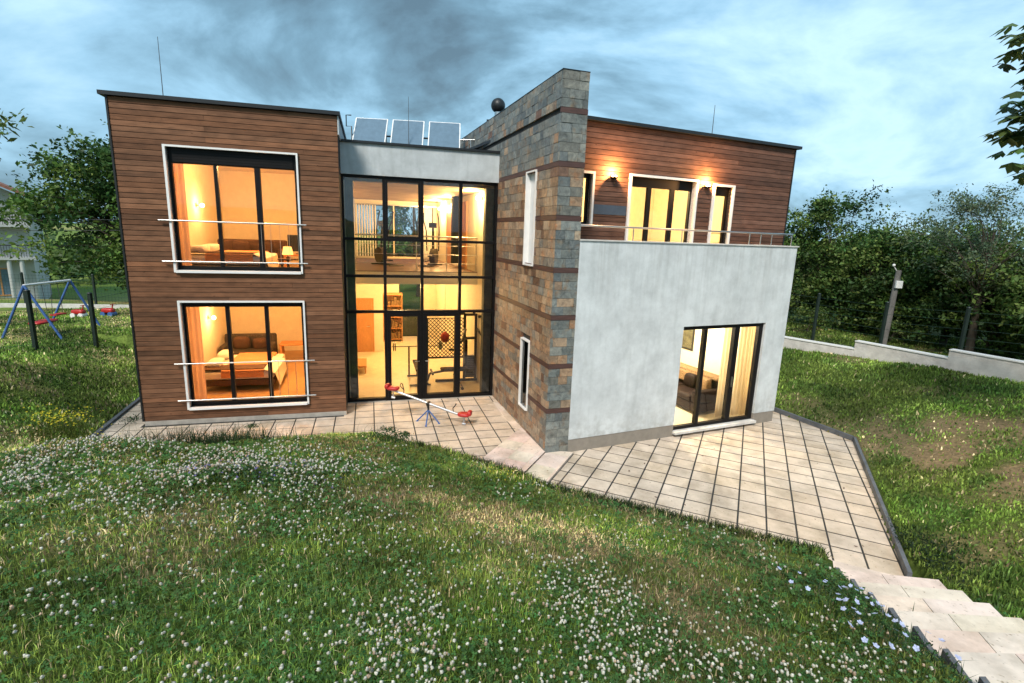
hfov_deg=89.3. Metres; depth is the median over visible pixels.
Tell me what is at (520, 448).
terrace step
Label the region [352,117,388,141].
solar collector
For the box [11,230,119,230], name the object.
overhead cable
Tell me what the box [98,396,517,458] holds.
terrace
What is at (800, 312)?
shrub
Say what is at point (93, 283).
fence
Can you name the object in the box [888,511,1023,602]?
ground cover
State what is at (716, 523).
grass
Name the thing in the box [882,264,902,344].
utility pole
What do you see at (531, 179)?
window
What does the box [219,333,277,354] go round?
headboard
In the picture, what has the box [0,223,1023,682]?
ground
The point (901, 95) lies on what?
sky
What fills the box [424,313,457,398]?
door
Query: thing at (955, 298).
hedge tree
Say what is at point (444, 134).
solar collector
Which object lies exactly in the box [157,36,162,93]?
lightning rod
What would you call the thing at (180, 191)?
curtain
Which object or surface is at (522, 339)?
window
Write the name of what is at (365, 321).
interior door
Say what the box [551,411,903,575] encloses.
terrace
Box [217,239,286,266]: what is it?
headboard
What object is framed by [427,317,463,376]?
screen
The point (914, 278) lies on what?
hedge tree
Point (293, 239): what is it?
television
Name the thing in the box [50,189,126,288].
walnut tree
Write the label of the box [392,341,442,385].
weight bench
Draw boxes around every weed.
[118,413,140,423]
[377,425,395,430]
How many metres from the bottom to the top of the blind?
2.000 m
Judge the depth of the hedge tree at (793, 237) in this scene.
22.00 m
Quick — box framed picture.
[682,330,694,350]
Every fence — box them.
[0,272,125,303]
[0,289,129,350]
[787,293,1023,353]
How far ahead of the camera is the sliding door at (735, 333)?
12.33 m
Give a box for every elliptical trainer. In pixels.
[371,211,403,265]
[418,213,441,266]
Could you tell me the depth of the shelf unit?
20.52 m
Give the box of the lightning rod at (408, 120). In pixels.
[408,97,408,143]
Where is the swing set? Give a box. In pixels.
[1,279,99,338]
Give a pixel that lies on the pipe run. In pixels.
(470, 140)
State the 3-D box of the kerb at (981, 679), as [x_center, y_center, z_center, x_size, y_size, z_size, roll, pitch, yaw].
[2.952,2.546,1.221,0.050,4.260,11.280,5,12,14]
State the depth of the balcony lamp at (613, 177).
10.98 m
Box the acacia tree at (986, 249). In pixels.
[866,182,1023,351]
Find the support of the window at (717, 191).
in the house at (578, 280)
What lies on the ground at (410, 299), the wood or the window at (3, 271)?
the wood
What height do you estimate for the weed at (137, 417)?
0.194 m
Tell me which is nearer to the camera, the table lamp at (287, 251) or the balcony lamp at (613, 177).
the balcony lamp at (613, 177)
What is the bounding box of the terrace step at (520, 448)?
[482,401,572,481]
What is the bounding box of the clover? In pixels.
[0,433,1007,682]
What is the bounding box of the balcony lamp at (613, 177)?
[610,174,617,179]
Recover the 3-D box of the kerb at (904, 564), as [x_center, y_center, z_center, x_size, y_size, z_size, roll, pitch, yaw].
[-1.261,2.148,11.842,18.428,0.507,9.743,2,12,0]
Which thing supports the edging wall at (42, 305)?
on the ground at (410, 299)
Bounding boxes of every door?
[356,298,374,351]
[387,313,420,399]
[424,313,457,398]
[446,204,452,264]
[462,201,467,268]
[673,323,763,429]
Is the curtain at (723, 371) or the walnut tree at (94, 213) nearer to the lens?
the curtain at (723, 371)
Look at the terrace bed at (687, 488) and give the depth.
10.38 m
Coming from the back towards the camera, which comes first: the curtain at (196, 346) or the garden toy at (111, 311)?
the garden toy at (111, 311)
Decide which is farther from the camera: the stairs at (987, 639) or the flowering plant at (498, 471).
the flowering plant at (498, 471)
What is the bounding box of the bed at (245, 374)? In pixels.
[205,349,286,387]
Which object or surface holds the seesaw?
on the terrace at (445, 429)
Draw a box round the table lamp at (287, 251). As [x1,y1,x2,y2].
[277,247,298,266]
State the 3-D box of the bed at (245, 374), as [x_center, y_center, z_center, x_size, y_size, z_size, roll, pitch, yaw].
[-7.290,0.718,14.378,1.880,0.720,2.122,-1,12,-15]
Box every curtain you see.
[173,163,191,265]
[186,307,206,399]
[714,328,731,416]
[730,326,755,415]
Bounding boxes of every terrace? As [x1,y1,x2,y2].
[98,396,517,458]
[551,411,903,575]
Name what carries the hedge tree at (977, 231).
on the ground at (410, 299)
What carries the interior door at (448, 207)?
in the house at (578, 280)
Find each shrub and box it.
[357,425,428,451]
[788,300,833,331]
[864,306,948,355]
[980,324,1023,359]
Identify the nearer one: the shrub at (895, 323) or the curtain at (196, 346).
the curtain at (196, 346)
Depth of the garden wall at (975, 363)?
14.88 m
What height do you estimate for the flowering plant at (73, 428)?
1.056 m
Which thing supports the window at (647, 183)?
in the house at (578, 280)
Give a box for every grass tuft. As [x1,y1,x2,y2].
[101,417,301,445]
[191,426,296,443]
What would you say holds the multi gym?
on the house at (578, 280)
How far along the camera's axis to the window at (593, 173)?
10.99 m
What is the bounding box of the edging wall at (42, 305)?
[0,303,128,308]
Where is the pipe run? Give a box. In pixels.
[461,139,474,147]
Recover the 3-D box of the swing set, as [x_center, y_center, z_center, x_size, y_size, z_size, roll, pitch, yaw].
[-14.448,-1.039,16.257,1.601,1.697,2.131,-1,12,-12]
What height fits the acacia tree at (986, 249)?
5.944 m
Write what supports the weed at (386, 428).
on the terrace at (445, 429)
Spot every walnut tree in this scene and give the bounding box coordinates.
[0,119,126,293]
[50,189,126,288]
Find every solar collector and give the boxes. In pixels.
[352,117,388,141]
[389,119,427,144]
[426,121,460,147]
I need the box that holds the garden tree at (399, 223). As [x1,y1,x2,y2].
[355,200,429,296]
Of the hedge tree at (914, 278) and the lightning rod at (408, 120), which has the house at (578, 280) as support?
the lightning rod at (408, 120)
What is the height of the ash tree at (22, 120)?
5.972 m
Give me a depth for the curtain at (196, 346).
11.54 m
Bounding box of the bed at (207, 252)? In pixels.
[190,244,278,266]
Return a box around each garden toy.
[70,305,87,316]
[100,304,116,315]
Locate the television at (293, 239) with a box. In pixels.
[287,235,297,253]
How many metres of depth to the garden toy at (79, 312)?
18.89 m
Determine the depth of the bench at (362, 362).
16.07 m
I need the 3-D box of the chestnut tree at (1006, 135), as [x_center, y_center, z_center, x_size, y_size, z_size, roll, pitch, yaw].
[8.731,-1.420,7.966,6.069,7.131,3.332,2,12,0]
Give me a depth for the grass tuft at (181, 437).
9.10 m
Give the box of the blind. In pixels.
[355,203,436,256]
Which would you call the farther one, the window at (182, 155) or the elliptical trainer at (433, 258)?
the elliptical trainer at (433, 258)
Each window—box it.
[0,268,11,295]
[158,144,307,273]
[174,301,315,410]
[357,204,432,335]
[518,337,529,410]
[522,169,536,265]
[581,170,595,224]
[625,173,698,242]
[707,184,735,243]
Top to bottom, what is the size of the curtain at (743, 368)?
2.677 m
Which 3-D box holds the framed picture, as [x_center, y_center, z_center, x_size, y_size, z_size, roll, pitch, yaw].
[5.156,-0.199,15.621,0.030,0.800,0.900,-3,13,-23]
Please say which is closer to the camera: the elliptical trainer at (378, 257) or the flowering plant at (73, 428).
the flowering plant at (73, 428)
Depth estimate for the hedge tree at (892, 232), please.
22.52 m
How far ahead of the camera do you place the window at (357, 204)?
20.68 m
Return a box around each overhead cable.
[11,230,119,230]
[12,219,117,219]
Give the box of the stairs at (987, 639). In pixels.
[832,560,1023,682]
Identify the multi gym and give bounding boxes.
[427,313,480,389]
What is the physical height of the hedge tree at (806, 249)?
5.206 m
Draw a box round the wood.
[43,232,1018,283]
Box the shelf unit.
[383,293,402,341]
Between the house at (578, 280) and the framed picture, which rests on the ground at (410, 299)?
the house at (578, 280)
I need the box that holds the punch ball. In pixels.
[440,332,448,342]
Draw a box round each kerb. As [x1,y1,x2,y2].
[88,397,912,576]
[835,567,989,682]
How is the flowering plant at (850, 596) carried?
on the ground at (410, 299)
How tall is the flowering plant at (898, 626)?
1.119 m
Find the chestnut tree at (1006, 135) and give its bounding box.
[980,23,1023,185]
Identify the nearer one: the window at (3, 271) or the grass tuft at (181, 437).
the grass tuft at (181, 437)
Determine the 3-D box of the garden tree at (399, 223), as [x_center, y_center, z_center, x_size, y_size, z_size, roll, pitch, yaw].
[-5.291,-5.639,27.983,6.505,6.899,5.721,2,12,0]
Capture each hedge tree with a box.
[783,209,859,320]
[784,228,810,310]
[785,179,908,325]
[795,223,946,334]
[808,204,950,301]
[824,222,970,340]
[858,224,1013,346]
[880,233,1023,357]
[900,213,1023,336]
[951,247,1023,352]
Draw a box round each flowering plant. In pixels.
[0,398,124,443]
[81,454,372,509]
[470,465,520,481]
[708,551,977,682]
[765,559,914,639]
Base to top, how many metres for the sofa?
0.900 m
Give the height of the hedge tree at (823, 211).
6.342 m
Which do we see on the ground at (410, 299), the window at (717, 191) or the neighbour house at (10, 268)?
the neighbour house at (10, 268)
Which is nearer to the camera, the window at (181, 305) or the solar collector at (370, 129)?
the window at (181, 305)
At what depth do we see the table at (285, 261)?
15.20 m
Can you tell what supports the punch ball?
hanging from the house at (578, 280)
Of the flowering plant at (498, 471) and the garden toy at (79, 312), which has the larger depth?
the garden toy at (79, 312)
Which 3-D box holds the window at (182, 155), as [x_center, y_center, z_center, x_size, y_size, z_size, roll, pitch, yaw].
[-5.827,-2.715,10.924,2.800,2.531,0.291,-1,12,-15]
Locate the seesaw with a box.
[384,383,471,426]
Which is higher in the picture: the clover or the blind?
the blind
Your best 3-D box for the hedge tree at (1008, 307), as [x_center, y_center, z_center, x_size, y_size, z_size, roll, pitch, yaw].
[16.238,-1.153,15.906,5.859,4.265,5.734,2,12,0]
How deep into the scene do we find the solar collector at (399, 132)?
15.34 m
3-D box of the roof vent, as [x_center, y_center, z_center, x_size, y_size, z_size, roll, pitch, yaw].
[-0.406,-6.112,14.666,0.600,1.440,0.500,2,12,0]
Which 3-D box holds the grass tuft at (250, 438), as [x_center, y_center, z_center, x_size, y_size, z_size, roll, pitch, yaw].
[-4.679,1.679,9.405,2.531,0.701,1.307,2,12,0]
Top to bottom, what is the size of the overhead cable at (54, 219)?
0.572 m
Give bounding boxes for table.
[279,340,302,353]
[283,254,298,266]
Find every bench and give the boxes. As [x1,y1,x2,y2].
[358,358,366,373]
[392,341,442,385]
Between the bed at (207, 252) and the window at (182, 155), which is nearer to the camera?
the window at (182, 155)
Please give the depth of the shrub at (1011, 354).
16.75 m
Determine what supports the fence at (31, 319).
on the ground at (410, 299)
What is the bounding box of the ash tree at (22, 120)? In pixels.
[0,108,33,161]
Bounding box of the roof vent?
[487,98,504,120]
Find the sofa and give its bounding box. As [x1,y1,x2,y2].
[676,362,718,412]
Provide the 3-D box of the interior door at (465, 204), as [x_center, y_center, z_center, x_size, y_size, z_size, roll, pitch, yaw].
[-1.563,-3.376,16.526,0.045,2.070,0.960,-2,12,-18]
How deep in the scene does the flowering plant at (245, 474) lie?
6.33 m
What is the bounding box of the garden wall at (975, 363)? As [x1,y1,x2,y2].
[783,336,1023,382]
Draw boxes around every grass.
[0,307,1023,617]
[412,438,837,557]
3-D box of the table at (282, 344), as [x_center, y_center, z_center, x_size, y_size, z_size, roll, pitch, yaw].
[-6.870,0.328,16.567,0.950,0.620,0.550,-1,12,-15]
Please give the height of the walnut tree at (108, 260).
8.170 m
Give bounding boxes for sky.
[0,0,1023,248]
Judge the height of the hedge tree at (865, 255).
4.753 m
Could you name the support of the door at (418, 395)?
in the house at (578, 280)
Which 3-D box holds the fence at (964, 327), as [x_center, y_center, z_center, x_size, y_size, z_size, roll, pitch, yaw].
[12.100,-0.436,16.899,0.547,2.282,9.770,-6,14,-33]
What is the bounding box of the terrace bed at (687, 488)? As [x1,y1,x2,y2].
[102,396,904,575]
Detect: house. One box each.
[0,182,51,298]
[96,68,802,452]
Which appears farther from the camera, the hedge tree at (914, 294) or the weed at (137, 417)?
the hedge tree at (914, 294)

